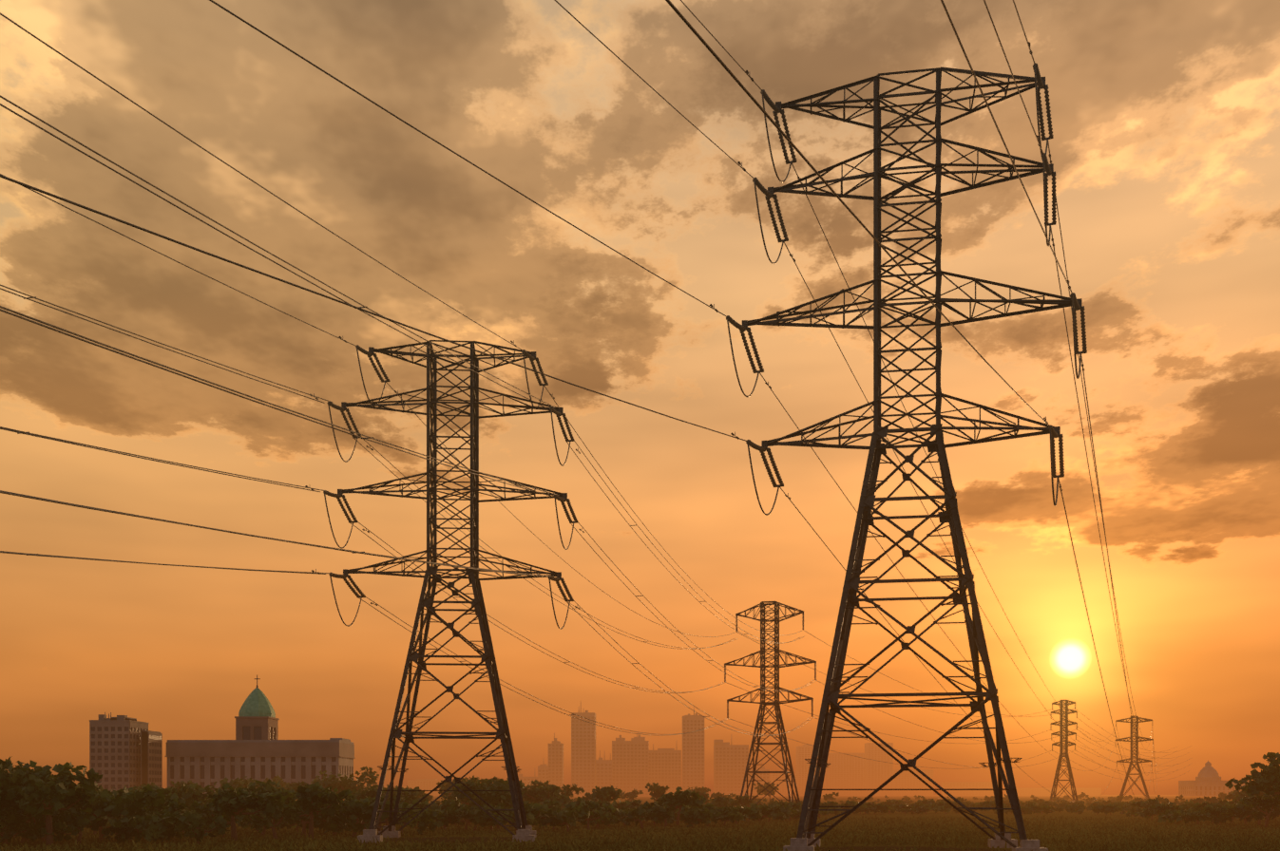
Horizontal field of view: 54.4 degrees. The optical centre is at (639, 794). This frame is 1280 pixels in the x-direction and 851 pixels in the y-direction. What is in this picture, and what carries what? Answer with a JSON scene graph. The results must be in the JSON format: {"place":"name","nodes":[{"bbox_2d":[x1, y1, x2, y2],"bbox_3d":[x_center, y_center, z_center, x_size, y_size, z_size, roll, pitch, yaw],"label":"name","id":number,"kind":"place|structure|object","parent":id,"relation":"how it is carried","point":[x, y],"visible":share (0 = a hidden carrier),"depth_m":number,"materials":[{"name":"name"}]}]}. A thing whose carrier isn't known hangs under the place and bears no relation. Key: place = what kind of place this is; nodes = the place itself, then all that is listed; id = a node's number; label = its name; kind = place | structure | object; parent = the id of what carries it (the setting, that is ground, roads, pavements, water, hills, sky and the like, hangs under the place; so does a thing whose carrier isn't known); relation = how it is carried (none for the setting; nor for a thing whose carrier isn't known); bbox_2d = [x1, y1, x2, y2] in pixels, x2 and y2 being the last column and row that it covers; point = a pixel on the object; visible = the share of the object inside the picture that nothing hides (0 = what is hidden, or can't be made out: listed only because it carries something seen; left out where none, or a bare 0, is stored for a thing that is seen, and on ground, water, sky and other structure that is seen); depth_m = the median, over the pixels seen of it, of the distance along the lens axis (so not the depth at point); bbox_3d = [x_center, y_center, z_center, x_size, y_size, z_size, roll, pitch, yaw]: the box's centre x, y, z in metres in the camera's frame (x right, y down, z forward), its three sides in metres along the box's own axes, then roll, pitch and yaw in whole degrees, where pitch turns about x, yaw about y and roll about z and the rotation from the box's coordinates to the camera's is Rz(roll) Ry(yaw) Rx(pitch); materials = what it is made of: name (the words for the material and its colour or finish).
{"place":"outdoors","nodes":[
{"label":"outdoors","id":0,"kind":"place"},
{"bbox_2d":[89,712,148,792],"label":"office block","id":1,"kind":"structure","parent":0,"point":[115,752],"depth_m":602.89,"materials":[{"name":"concrete"}]},
{"bbox_2d":[140,730,162,787],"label":"office block wing","id":2,"kind":"structure","parent":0,"point":[151,756],"depth_m":611.77,"materials":[{"name":"beige concrete"}]},
{"bbox_2d":[234,675,279,740],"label":"copper tower helm","id":3,"kind":"object","parent":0,"point":[256,719],"visible":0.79,"depth_m":647.70,"materials":[{"name":"green metal"}]},
{"bbox_2d":[164,738,355,794],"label":"hall building","id":4,"kind":"structure","parent":0,"point":[203,764],"depth_m":626.59,"materials":[{"name":"beige stone"}]},
{"bbox_2d":[407,779,441,796],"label":"building","id":5,"kind":"structure","parent":0,"point":[426,784],"depth_m":2555.51,"materials":[{"name":"concrete"}]},
{"bbox_2d":[518,773,540,786],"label":"building block","id":6,"kind":"structure","parent":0,"point":[525,781],"depth_m":1301.25,"materials":[{"name":"concrete"}]},
{"bbox_2d":[537,764,548,783],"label":"building block","id":7,"kind":"structure","parent":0,"point":[543,772],"depth_m":1420.97,"materials":[{"name":"concrete"}]},
{"bbox_2d":[547,732,563,789],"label":"building block","id":8,"kind":"structure","parent":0,"point":[555,762],"depth_m":1360.78,"materials":[{"name":"concrete"}]},
{"bbox_2d":[571,703,595,797],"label":"building tower","id":9,"kind":"structure","parent":0,"point":[583,754],"depth_m":1300.38,"materials":[{"name":"concrete"}]},
{"bbox_2d":[595,750,612,789],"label":"building block","id":10,"kind":"structure","parent":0,"point":[603,773],"depth_m":1300.07,"materials":[{"name":"concrete"}]},
{"bbox_2d":[611,735,649,797],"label":"building block","id":11,"kind":"structure","parent":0,"point":[630,759],"depth_m":1359.79,"materials":[{"name":"concrete"}]},
{"bbox_2d":[0,0,1279,795],"label":"sky","id":12,"kind":"structure","parent":0,"point":[1164,148],"materials":[{"name":"orange"}]},
{"bbox_2d":[0,795,1279,850],"bbox_3d":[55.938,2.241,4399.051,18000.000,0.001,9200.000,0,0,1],"label":"ground","id":13,"kind":"structure","parent":0,"point":[991,814],"depth_m":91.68,"materials":[{"name":"green plant"}]},
{"bbox_2d":[337,340,567,843],"bbox_3d":[-9.238,-9.777,61.530,11.255,24.635,8.134,0,0,-4],"label":"pylon","id":14,"kind":"object","parent":13,"relation":"on","point":[525,832],"visible":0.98,"depth_m":60.98,"materials":[{"name":"metal"}]},
{"bbox_2d":[0,0,1192,803],"bbox_3d":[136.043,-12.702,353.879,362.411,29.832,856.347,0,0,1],"label":"conductors","id":15,"kind":"structure","parent":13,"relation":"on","point":[784,239],"depth_m":48.92,"materials":[{"name":"grey"}]},
{"bbox_2d":[0,752,1279,846],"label":"bushes","id":16,"kind":"object","parent":13,"relation":"on","point":[44,803],"visible":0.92,"depth_m":76.38,"materials":[{"name":"green plant"}]},
{"bbox_2d":[724,601,816,807],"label":"pylon","id":17,"kind":"object","parent":13,"relation":"on","point":[776,666],"visible":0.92,"depth_m":166.61,"materials":[{"name":"metal"}]},
{"bbox_2d":[742,66,1081,850],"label":"pylon","id":18,"kind":"object","parent":13,"relation":"on","point":[805,840],"visible":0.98,"depth_m":48.33,"materials":[{"name":"metal"}]},
{"bbox_2d":[1050,700,1078,802],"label":"pylon","id":19,"kind":"object","parent":13,"relation":"on","point":[1066,724],"visible":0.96,"depth_m":342.53,"materials":[{"name":"metal"}]},
{"bbox_2d":[1115,715,1153,799],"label":"pylon","id":20,"kind":"object","parent":13,"relation":"on","point":[1136,764],"visible":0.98,"depth_m":426.66,"materials":[{"name":"metal"}]},
{"bbox_2d":[1178,781,1248,796],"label":"civic hall","id":21,"kind":"structure","parent":13,"relation":"on","point":[1201,788],"depth_m":1490.78,"materials":[{"name":"beige stone"}]},
{"bbox_2d":[1195,760,1221,781],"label":"dome","id":22,"kind":"structure","parent":21,"relation":"attached to","point":[1208,772],"depth_m":1504.55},
{"bbox_2d":[649,744,681,797],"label":"building block","id":23,"kind":"structure","parent":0,"point":[664,767],"depth_m":1419.30,"materials":[{"name":"concrete"}]},
{"bbox_2d":[682,706,704,791],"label":"building tower","id":24,"kind":"structure","parent":0,"point":[693,760],"depth_m":1298.89,"materials":[{"name":"concrete"}]},
{"bbox_2d":[713,740,748,797],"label":"building block","id":25,"kind":"structure","parent":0,"point":[730,763],"depth_m":1358.36,"materials":[{"name":"concrete"}]},
{"bbox_2d":[748,758,769,797],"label":"building block","id":26,"kind":"structure","parent":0,"point":[765,777],"depth_m":1417.87,"materials":[{"name":"concrete"}]},
{"bbox_2d":[769,773,797,796],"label":"building","id":27,"kind":"structure","parent":0,"point":[782,789],"depth_m":2396.16,"materials":[{"name":"concrete"}]},
{"bbox_2d":[795,745,828,796],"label":"building","id":28,"kind":"structure","parent":0,"point":[804,753],"depth_m":2395.59,"materials":[{"name":"concrete"}]},
{"bbox_2d":[828,753,864,796],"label":"building","id":29,"kind":"structure","parent":0,"point":[846,772],"depth_m":2544.28,"materials":[{"name":"concrete"}]},
{"bbox_2d":[864,743,893,796],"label":"building","id":30,"kind":"structure","parent":0,"point":[877,773],"depth_m":2393.80,"materials":[{"name":"concrete"}]},
{"bbox_2d":[893,767,933,796],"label":"building","id":31,"kind":"structure","parent":0,"point":[906,780],"depth_m":2542.58,"materials":[{"name":"concrete"}]},
{"bbox_2d":[941,782,993,796],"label":"building","id":32,"kind":"structure","parent":0,"point":[963,785],"depth_m":2391.55,"materials":[{"name":"concrete"}]},
{"bbox_2d":[1004,787,1101,796],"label":"building","id":33,"kind":"structure","parent":0,"point":[1042,792],"depth_m":2538.84,"materials":[{"name":"concrete"}]}
]}

